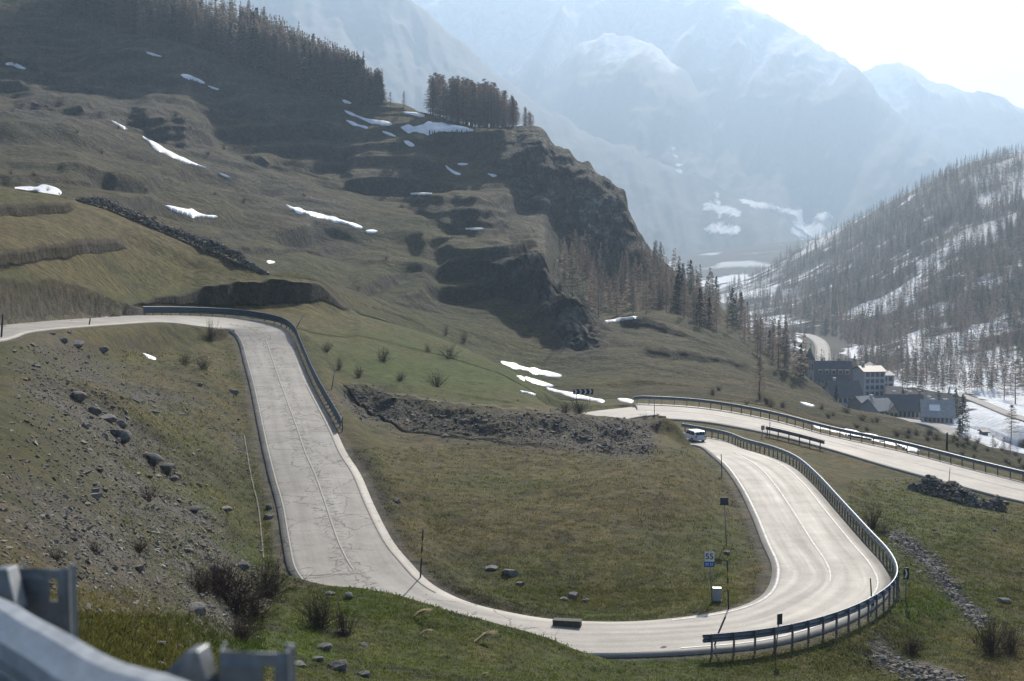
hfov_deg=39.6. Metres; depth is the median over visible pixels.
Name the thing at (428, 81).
larch tree
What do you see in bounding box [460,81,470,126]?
larch tree
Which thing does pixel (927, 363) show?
valley tree
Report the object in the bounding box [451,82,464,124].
larch tree
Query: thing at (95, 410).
boulder
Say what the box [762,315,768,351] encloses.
slope tree
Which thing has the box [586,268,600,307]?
slope tree
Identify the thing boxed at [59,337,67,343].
boulder
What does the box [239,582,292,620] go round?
bush
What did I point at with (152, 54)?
snow patch
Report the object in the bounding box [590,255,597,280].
slope tree
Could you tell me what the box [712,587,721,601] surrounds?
utility cabinet
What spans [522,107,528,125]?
larch tree
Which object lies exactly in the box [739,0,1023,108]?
sky
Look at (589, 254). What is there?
slope tree
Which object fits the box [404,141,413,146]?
snow patch
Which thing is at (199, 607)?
boulder
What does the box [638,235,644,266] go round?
slope tree
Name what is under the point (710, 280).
slope tree
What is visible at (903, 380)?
valley tree
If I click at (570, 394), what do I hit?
snow patch
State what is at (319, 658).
boulder
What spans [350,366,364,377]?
bush
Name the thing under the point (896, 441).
guardrail
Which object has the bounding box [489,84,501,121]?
larch tree
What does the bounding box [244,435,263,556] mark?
kerb
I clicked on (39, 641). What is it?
guardrail
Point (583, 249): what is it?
slope tree
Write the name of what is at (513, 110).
larch tree
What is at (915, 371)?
valley conifer
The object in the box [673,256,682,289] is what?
slope tree
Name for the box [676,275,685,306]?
slope tree
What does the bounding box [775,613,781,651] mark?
road sign
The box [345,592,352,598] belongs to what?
boulder
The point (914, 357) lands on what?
valley tree
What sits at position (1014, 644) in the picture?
bush
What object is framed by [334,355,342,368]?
bush
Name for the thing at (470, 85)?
larch tree
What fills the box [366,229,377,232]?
snow patch
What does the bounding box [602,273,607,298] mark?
slope tree
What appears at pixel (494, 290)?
terrain
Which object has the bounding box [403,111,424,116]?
snow patch
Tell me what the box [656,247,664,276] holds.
slope tree
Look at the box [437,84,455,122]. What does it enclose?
larch tree
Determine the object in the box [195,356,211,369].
bush
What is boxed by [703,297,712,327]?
slope tree
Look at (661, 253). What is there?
slope tree
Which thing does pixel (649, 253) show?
slope tree
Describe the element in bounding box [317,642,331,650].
boulder
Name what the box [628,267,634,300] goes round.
slope tree
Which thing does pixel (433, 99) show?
larch tree
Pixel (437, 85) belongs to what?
larch tree
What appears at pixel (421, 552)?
snow pole
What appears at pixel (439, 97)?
larch tree
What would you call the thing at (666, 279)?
slope tree
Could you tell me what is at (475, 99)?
larch tree
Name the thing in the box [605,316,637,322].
snow patch
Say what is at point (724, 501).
road sign
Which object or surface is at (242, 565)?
boulder
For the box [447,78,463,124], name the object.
larch tree
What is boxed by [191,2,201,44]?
ridge tree
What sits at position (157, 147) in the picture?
snow patch
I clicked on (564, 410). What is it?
bush
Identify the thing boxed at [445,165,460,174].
snow patch
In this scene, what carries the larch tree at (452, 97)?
on the terrain at (494, 290)
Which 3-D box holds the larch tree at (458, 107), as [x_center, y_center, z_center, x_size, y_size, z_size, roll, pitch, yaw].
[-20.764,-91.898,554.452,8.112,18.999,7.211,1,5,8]
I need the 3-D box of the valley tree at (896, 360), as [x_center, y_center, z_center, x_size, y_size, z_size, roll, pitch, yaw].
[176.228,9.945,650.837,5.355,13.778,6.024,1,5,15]
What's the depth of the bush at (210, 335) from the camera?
157.22 m
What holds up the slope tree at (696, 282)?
on the terrain at (494, 290)
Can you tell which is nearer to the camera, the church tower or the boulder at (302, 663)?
the boulder at (302, 663)
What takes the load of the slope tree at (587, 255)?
on the terrain at (494, 290)
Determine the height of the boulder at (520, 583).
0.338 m
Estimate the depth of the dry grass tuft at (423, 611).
61.07 m
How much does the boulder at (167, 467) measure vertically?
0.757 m
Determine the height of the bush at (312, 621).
2.228 m
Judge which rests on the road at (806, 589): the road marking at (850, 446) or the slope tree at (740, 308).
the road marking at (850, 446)
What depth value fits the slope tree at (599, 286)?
366.64 m
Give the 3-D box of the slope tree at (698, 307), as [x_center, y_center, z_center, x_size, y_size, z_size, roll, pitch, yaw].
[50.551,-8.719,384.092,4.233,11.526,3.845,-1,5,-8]
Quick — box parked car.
[683,429,706,441]
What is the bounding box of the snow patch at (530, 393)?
[520,390,535,395]
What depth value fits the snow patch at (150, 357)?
134.72 m
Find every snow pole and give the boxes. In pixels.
[0,314,3,336]
[420,529,423,577]
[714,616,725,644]
[727,560,728,609]
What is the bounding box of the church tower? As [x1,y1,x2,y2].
[804,348,814,381]
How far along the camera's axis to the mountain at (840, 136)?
6563.63 m
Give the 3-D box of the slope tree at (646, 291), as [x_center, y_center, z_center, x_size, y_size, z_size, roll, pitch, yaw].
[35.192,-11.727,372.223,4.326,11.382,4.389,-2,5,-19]
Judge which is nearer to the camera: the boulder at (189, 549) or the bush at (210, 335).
the boulder at (189, 549)
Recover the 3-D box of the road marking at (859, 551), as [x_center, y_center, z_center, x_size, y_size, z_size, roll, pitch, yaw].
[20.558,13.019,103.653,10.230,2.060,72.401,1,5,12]
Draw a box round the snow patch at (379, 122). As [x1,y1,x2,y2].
[345,110,391,125]
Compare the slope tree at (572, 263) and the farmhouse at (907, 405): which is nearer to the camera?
the slope tree at (572, 263)
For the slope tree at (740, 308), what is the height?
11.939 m
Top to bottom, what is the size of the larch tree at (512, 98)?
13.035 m
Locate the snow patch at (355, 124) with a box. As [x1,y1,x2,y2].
[346,120,367,128]
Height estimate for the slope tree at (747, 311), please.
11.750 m
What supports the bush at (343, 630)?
on the terrain at (494, 290)
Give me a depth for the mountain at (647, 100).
5584.94 m
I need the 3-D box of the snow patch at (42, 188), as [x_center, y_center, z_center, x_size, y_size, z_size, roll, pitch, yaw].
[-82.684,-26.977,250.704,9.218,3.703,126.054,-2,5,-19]
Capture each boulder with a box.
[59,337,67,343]
[72,391,86,401]
[73,340,83,346]
[88,406,101,414]
[100,346,108,352]
[100,414,117,422]
[110,429,131,443]
[115,420,127,428]
[129,396,140,404]
[145,453,161,467]
[159,463,173,473]
[169,475,178,480]
[183,548,193,552]
[188,506,200,512]
[189,602,205,615]
[223,506,232,511]
[229,389,238,394]
[236,561,249,569]
[264,513,272,518]
[265,504,271,509]
[296,660,305,667]
[312,656,323,661]
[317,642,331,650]
[325,591,335,595]
[326,659,346,672]
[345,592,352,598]
[356,670,369,677]
[485,565,497,570]
[502,569,517,576]
[515,581,524,585]
[568,591,577,598]
[996,597,1010,603]
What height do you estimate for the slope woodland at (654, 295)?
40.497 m
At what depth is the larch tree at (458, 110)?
555.40 m
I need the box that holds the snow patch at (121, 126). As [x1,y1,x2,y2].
[112,121,126,129]
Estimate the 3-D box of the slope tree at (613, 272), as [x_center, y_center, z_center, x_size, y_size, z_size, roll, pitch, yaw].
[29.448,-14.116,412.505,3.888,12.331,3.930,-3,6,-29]
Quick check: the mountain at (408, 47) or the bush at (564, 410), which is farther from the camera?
the mountain at (408, 47)
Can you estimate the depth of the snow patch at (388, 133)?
542.11 m
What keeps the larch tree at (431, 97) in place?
on the terrain at (494, 290)
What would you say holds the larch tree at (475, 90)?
on the terrain at (494, 290)
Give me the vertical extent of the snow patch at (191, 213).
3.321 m
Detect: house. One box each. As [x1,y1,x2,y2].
[823,377,863,406]
[852,362,886,397]
[857,394,890,414]
[885,371,895,385]
[887,402,900,416]
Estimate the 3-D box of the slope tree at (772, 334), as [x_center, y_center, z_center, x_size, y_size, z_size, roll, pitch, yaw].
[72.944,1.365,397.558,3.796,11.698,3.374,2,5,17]
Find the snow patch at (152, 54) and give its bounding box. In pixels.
[146,52,161,56]
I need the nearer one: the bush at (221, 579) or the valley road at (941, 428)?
the bush at (221, 579)
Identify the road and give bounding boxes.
[0,315,1023,657]
[750,329,831,360]
[897,417,989,445]
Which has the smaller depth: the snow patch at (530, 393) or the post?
the snow patch at (530, 393)
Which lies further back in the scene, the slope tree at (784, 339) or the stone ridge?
the slope tree at (784, 339)
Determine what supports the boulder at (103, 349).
on the terrain at (494, 290)
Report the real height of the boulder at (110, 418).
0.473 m
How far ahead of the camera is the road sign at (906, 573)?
79.95 m
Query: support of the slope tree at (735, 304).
on the terrain at (494, 290)
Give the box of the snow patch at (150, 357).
[143,353,155,359]
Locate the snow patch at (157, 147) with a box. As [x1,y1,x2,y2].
[142,136,205,167]
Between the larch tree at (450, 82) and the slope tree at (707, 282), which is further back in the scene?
the larch tree at (450, 82)
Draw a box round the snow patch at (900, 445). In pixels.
[813,425,916,451]
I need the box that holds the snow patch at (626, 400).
[618,398,633,402]
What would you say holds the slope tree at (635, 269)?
on the terrain at (494, 290)
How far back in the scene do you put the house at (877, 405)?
467.72 m
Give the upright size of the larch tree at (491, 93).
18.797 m
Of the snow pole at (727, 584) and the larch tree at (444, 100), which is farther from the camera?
the larch tree at (444, 100)
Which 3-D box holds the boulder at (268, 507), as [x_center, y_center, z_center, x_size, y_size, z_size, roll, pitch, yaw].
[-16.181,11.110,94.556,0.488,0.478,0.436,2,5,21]
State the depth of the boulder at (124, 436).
78.75 m
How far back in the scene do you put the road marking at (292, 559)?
97.95 m
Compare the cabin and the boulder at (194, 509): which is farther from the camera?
the cabin
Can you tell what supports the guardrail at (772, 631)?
on the terrain at (494, 290)
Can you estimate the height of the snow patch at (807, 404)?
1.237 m
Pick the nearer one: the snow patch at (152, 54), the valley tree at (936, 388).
the valley tree at (936, 388)
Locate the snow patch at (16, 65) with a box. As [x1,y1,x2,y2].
[6,62,25,68]
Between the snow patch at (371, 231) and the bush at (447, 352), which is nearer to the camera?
the bush at (447, 352)
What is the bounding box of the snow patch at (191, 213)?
[166,205,217,217]
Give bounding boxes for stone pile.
[906,474,1006,511]
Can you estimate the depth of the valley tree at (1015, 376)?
525.63 m
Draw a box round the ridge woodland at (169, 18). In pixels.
[53,0,387,103]
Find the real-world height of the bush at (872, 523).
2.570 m
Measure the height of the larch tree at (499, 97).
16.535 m
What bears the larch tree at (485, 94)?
on the terrain at (494, 290)
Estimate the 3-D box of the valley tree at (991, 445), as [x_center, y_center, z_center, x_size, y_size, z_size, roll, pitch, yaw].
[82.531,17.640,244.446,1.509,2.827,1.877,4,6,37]
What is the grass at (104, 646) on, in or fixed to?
on the terrain at (494, 290)
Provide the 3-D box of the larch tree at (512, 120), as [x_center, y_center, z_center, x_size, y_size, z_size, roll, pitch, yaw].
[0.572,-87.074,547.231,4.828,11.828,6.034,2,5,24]
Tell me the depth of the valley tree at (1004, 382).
541.81 m
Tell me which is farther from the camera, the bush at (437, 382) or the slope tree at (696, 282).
the slope tree at (696, 282)
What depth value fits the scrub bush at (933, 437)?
204.49 m
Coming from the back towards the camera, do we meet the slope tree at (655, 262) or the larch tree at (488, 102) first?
the larch tree at (488, 102)
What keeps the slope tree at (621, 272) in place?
on the terrain at (494, 290)
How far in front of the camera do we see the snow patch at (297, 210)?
414.86 m
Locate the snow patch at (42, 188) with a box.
[14,184,61,194]
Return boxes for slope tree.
[562,246,580,296]
[568,229,580,263]
[577,256,586,290]
[581,245,587,270]
[584,244,590,271]
[584,270,590,297]
[586,250,591,277]
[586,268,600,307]
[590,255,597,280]
[593,274,604,317]
[596,271,606,307]
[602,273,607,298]
[609,271,619,310]
[612,277,619,308]
[618,260,625,288]
[618,264,625,299]
[623,253,628,282]
[623,256,629,280]
[627,241,634,268]
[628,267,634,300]
[628,275,637,306]
[632,256,639,283]
[637,275,651,310]
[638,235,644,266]
[638,274,650,309]
[646,251,655,281]
[651,247,656,275]
[652,253,658,279]
[655,266,665,307]
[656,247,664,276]
[656,263,671,302]
[657,242,665,267]
[661,267,670,293]
[665,274,675,307]
[669,274,682,314]
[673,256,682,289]
[673,264,683,300]
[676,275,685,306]
[677,278,689,318]
[686,260,694,287]
[689,279,703,320]
[690,292,698,321]
[693,288,705,326]
[703,287,713,321]
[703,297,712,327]
[704,276,711,303]
[707,268,713,298]
[708,272,715,294]
[711,276,720,305]
[711,301,722,329]
[716,290,725,316]
[725,288,739,324]
[731,293,740,322]
[737,291,746,324]
[738,295,743,323]
[738,297,744,322]
[738,311,747,337]
[743,302,753,328]
[751,320,761,353]
[752,317,768,356]
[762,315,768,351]
[765,330,771,355]
[768,320,777,355]
[768,325,776,362]
[772,320,782,368]
[777,321,792,360]
[796,343,805,376]
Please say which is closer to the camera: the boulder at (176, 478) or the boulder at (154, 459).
the boulder at (154, 459)
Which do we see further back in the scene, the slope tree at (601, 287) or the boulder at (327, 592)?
the slope tree at (601, 287)
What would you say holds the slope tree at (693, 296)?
on the terrain at (494, 290)
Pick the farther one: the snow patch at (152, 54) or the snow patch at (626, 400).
the snow patch at (152, 54)
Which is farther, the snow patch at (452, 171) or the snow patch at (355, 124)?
the snow patch at (355, 124)
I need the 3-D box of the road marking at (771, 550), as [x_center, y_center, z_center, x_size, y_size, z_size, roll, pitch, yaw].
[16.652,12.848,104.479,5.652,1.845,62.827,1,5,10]
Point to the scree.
(97, 495)
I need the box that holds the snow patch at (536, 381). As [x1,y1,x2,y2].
[517,375,553,386]
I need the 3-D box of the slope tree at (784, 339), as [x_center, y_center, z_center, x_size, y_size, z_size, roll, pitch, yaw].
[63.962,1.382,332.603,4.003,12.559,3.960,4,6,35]
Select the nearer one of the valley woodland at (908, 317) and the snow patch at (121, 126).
the snow patch at (121, 126)
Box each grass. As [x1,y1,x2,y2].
[78,608,268,680]
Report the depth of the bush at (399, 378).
149.85 m
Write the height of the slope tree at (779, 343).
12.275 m
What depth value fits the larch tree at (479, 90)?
565.74 m
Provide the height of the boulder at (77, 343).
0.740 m
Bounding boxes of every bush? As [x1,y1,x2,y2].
[47,544,74,561]
[85,540,106,554]
[129,538,155,555]
[137,482,161,501]
[179,352,194,364]
[184,551,257,597]
[186,564,226,595]
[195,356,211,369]
[202,316,220,341]
[206,554,299,618]
[219,610,264,640]
[233,551,313,597]
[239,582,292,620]
[293,586,346,630]
[320,602,365,636]
[321,339,333,351]
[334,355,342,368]
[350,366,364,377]
[376,346,394,361]
[389,371,408,380]
[420,368,449,386]
[434,343,464,358]
[556,402,571,412]
[569,397,592,413]
[838,405,854,412]
[850,501,891,528]
[857,412,868,420]
[874,523,896,533]
[892,428,902,436]
[896,633,930,653]
[932,433,943,440]
[959,434,971,440]
[963,611,1020,658]
[995,617,1023,653]
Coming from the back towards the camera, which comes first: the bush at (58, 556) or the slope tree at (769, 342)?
the slope tree at (769, 342)
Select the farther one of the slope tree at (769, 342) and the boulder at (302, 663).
the slope tree at (769, 342)
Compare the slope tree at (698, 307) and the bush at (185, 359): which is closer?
the bush at (185, 359)
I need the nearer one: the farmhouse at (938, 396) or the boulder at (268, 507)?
the boulder at (268, 507)
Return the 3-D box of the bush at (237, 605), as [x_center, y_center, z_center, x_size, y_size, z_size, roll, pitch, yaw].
[-10.484,9.287,53.373,4.680,2.538,4.151,2,5,17]
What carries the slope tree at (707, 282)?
on the terrain at (494, 290)
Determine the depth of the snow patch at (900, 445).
178.97 m
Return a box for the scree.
[0,343,280,678]
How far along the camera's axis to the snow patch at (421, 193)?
458.55 m
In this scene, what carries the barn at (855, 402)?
on the terrain at (494, 290)
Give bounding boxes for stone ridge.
[75,196,269,274]
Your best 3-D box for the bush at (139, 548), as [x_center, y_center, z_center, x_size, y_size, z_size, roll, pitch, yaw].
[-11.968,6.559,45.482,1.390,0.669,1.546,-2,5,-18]
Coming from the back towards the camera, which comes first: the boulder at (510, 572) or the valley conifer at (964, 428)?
the valley conifer at (964, 428)
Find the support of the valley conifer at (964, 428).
on the terrain at (494, 290)
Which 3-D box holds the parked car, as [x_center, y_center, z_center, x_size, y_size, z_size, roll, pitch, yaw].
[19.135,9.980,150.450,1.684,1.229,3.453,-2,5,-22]
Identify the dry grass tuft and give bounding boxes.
[413,608,432,616]
[418,628,433,635]
[474,630,496,641]
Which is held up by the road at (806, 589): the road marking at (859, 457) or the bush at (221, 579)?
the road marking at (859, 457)
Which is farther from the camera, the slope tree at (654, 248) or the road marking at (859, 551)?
the slope tree at (654, 248)
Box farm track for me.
[951,393,1023,421]
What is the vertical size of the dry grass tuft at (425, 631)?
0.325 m
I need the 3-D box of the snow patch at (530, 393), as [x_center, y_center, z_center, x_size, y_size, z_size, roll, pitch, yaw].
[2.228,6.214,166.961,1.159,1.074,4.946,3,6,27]
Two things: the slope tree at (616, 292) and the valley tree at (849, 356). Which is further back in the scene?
the valley tree at (849, 356)
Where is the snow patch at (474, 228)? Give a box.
[466,228,482,229]
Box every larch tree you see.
[136,7,154,35]
[420,75,436,114]
[423,79,439,117]
[426,76,438,118]
[427,74,444,118]
[429,77,440,117]
[431,76,444,119]
[431,76,451,121]
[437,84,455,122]
[440,84,451,123]
[444,81,454,123]
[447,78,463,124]
[448,79,459,124]
[450,85,467,121]
[451,80,468,125]
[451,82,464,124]
[454,79,470,125]
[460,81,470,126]
[461,80,484,126]
[463,79,479,126]
[463,86,483,127]
[464,84,477,122]
[467,83,481,123]
[473,84,482,126]
[475,79,494,127]
[477,82,490,126]
[480,81,496,126]
[481,81,501,126]
[487,82,503,126]
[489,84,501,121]
[491,88,503,126]
[496,93,508,126]
[497,89,509,126]
[497,90,510,123]
[497,90,510,124]
[506,96,519,126]
[509,99,517,123]
[509,99,518,126]
[510,100,520,126]
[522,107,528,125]
[749,357,769,395]
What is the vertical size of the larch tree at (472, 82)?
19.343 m
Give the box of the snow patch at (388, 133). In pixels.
[382,131,395,136]
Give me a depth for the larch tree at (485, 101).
559.27 m
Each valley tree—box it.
[844,347,851,360]
[893,348,900,375]
[900,370,907,386]
[908,348,921,384]
[921,348,934,381]
[931,371,943,390]
[989,435,996,448]
[996,366,1012,399]
[999,437,1006,452]
[1001,405,1022,437]
[1002,361,1023,403]
[1007,438,1013,455]
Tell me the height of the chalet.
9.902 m
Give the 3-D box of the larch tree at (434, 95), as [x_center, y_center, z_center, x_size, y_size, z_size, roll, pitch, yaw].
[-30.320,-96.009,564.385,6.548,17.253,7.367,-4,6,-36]
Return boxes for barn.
[846,395,873,409]
[883,386,903,395]
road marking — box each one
[235,332,638,652]
[265,340,353,568]
[305,384,435,592]
[636,409,1022,490]
[673,456,779,620]
[679,419,1023,501]
[681,451,879,647]
[735,453,831,580]
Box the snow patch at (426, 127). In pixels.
[401,121,473,134]
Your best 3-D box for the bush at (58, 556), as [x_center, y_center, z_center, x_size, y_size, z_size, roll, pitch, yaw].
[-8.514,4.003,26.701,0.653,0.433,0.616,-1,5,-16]
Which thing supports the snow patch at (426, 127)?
on the terrain at (494, 290)
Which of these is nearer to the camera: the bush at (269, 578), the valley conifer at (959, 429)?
the bush at (269, 578)
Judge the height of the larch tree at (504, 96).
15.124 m
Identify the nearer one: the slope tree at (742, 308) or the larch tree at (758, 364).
the larch tree at (758, 364)
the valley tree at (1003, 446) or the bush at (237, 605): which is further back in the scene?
the valley tree at (1003, 446)
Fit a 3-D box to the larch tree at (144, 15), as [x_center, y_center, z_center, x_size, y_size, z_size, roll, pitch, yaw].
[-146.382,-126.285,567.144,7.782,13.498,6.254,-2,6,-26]
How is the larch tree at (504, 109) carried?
on the terrain at (494, 290)
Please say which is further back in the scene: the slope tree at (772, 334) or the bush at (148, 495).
the slope tree at (772, 334)
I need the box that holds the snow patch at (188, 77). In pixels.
[181,74,204,83]
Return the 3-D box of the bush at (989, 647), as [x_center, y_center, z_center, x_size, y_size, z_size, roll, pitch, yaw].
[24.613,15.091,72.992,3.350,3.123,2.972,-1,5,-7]
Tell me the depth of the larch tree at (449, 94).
555.92 m
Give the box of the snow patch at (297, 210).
[286,204,361,228]
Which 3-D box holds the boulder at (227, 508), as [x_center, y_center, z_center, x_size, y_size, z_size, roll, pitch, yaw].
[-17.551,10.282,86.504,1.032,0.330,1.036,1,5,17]
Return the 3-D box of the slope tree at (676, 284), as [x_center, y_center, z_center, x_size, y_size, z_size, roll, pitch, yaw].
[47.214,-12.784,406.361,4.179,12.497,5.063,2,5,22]
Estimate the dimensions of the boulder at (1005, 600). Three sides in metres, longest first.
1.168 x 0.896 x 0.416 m
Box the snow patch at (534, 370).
[501,361,561,376]
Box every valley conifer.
[911,358,918,380]
[953,388,959,415]
[954,394,971,431]
[955,419,962,436]
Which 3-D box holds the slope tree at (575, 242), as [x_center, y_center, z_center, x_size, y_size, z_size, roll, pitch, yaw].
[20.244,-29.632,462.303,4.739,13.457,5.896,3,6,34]
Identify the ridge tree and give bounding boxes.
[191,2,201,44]
[261,7,268,23]
[262,31,274,68]
[272,36,285,77]
[281,41,291,75]
[295,43,309,83]
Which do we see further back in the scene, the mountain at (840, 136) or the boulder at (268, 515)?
the mountain at (840, 136)
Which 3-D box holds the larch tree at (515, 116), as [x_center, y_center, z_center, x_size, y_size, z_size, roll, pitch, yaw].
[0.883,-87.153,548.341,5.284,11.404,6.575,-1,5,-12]
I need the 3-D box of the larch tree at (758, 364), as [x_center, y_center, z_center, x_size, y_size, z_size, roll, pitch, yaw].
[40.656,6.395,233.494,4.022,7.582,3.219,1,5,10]
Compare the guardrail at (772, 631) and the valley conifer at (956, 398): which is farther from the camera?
the valley conifer at (956, 398)
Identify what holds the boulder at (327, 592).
on the terrain at (494, 290)
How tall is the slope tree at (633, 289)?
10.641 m
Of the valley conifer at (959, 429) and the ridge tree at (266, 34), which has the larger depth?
the ridge tree at (266, 34)
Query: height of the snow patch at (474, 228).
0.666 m
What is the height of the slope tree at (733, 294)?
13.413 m
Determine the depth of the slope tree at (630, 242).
471.50 m
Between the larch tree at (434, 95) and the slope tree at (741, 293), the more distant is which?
the larch tree at (434, 95)
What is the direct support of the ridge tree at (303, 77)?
on the terrain at (494, 290)
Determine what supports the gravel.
on the terrain at (494, 290)
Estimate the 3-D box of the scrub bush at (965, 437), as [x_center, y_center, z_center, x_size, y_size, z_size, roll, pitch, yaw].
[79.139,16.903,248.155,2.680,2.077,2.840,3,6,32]
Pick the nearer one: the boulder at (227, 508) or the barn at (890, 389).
the boulder at (227, 508)
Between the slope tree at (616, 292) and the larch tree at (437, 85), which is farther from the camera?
the larch tree at (437, 85)
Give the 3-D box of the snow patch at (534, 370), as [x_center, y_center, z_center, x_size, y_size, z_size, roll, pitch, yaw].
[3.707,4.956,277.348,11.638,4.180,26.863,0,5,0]
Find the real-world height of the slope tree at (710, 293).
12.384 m
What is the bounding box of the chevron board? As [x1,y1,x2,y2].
[573,389,592,401]
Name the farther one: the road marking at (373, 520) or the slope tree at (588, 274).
the slope tree at (588, 274)
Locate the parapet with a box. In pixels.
[552,617,581,627]
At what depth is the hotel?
518.32 m
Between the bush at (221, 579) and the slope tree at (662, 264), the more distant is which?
the slope tree at (662, 264)
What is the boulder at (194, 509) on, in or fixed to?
on the terrain at (494, 290)
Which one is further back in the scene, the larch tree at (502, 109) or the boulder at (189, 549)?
the larch tree at (502, 109)
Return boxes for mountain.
[190,0,813,254]
[412,0,963,225]
[530,33,844,238]
[862,62,1023,164]
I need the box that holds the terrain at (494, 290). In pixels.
[0,0,1023,680]
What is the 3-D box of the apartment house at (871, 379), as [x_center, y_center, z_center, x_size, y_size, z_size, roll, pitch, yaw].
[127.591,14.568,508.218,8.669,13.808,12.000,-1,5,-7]
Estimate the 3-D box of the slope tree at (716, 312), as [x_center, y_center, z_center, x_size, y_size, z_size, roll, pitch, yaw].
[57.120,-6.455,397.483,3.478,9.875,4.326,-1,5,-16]
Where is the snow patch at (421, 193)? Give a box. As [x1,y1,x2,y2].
[410,193,431,194]
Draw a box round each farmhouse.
[883,391,923,418]
[918,390,954,399]
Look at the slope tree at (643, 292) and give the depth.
407.38 m
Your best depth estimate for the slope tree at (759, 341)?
389.94 m
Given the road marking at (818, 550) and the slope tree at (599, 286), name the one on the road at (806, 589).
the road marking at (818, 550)
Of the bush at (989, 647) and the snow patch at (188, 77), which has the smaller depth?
the bush at (989, 647)
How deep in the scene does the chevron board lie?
187.28 m
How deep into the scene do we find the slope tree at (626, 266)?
455.31 m
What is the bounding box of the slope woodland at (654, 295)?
[558,231,809,377]
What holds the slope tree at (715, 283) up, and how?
on the terrain at (494, 290)
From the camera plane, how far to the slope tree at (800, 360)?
327.76 m
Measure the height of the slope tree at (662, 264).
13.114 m
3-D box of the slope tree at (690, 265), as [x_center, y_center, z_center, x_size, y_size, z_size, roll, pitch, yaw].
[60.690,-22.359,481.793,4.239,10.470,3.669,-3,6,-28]
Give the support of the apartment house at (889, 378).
on the terrain at (494, 290)
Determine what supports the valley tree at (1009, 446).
on the terrain at (494, 290)
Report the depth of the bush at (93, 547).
36.77 m
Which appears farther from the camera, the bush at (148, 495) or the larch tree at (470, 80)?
the larch tree at (470, 80)
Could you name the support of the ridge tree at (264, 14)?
on the terrain at (494, 290)
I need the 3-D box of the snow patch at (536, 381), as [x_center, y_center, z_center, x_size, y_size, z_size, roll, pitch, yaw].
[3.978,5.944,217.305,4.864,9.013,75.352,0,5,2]
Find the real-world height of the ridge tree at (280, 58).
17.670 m
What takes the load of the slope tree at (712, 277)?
on the terrain at (494, 290)
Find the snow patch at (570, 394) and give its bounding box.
[546,387,604,402]
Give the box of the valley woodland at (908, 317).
[724,143,1023,392]
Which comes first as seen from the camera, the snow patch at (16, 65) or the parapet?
the parapet
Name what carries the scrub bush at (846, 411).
on the terrain at (494, 290)
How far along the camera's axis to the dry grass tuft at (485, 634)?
59.31 m
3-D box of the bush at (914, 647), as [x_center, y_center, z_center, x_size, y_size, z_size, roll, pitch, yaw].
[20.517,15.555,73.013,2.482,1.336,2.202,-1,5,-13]
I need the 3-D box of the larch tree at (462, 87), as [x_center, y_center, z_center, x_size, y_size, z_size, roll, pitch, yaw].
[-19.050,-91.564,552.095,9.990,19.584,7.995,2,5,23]
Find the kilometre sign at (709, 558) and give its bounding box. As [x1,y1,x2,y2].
[704,551,714,601]
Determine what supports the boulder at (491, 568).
on the terrain at (494, 290)
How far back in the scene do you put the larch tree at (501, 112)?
560.08 m
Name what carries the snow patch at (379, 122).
on the terrain at (494, 290)
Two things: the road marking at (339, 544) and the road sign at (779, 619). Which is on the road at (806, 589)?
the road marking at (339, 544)
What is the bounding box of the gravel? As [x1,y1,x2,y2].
[860,526,992,680]
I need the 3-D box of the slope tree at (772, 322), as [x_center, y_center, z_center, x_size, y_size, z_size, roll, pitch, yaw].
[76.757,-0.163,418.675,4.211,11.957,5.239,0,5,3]
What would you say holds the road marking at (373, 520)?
on the road at (806, 589)
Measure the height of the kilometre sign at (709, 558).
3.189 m
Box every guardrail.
[0,563,295,680]
[143,306,342,430]
[634,396,1023,480]
[681,423,899,656]
[765,426,824,448]
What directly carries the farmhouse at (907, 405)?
on the terrain at (494, 290)
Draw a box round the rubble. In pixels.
[341,383,668,455]
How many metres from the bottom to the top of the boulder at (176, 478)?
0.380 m
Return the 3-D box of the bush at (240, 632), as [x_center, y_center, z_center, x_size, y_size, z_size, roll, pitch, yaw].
[-8.932,9.371,46.669,1.936,1.366,2.153,1,5,7]
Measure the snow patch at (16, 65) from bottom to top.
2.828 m
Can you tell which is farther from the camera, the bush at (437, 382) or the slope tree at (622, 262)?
the slope tree at (622, 262)
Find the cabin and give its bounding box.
[977,429,989,435]
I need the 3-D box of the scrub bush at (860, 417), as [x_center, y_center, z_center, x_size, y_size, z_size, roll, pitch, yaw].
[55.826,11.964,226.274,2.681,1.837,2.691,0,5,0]
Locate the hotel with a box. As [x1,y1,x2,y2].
[814,358,852,387]
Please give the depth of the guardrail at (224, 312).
165.75 m
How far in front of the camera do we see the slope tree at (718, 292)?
453.34 m
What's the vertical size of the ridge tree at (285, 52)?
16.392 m
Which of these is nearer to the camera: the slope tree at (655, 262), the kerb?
the kerb
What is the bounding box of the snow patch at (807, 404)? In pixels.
[800,402,813,406]
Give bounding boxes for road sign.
[720,497,727,544]
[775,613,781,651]
[904,567,908,599]
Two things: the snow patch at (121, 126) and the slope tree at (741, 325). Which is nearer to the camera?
the slope tree at (741, 325)
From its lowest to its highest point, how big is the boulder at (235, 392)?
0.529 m
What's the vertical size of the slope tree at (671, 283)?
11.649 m
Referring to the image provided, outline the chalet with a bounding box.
[918,396,955,424]
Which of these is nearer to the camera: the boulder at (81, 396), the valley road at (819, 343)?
the boulder at (81, 396)
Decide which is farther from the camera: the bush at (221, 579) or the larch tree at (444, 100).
the larch tree at (444, 100)
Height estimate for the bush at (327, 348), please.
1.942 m
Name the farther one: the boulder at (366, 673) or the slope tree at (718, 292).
the slope tree at (718, 292)
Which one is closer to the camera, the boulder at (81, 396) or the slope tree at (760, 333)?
the boulder at (81, 396)

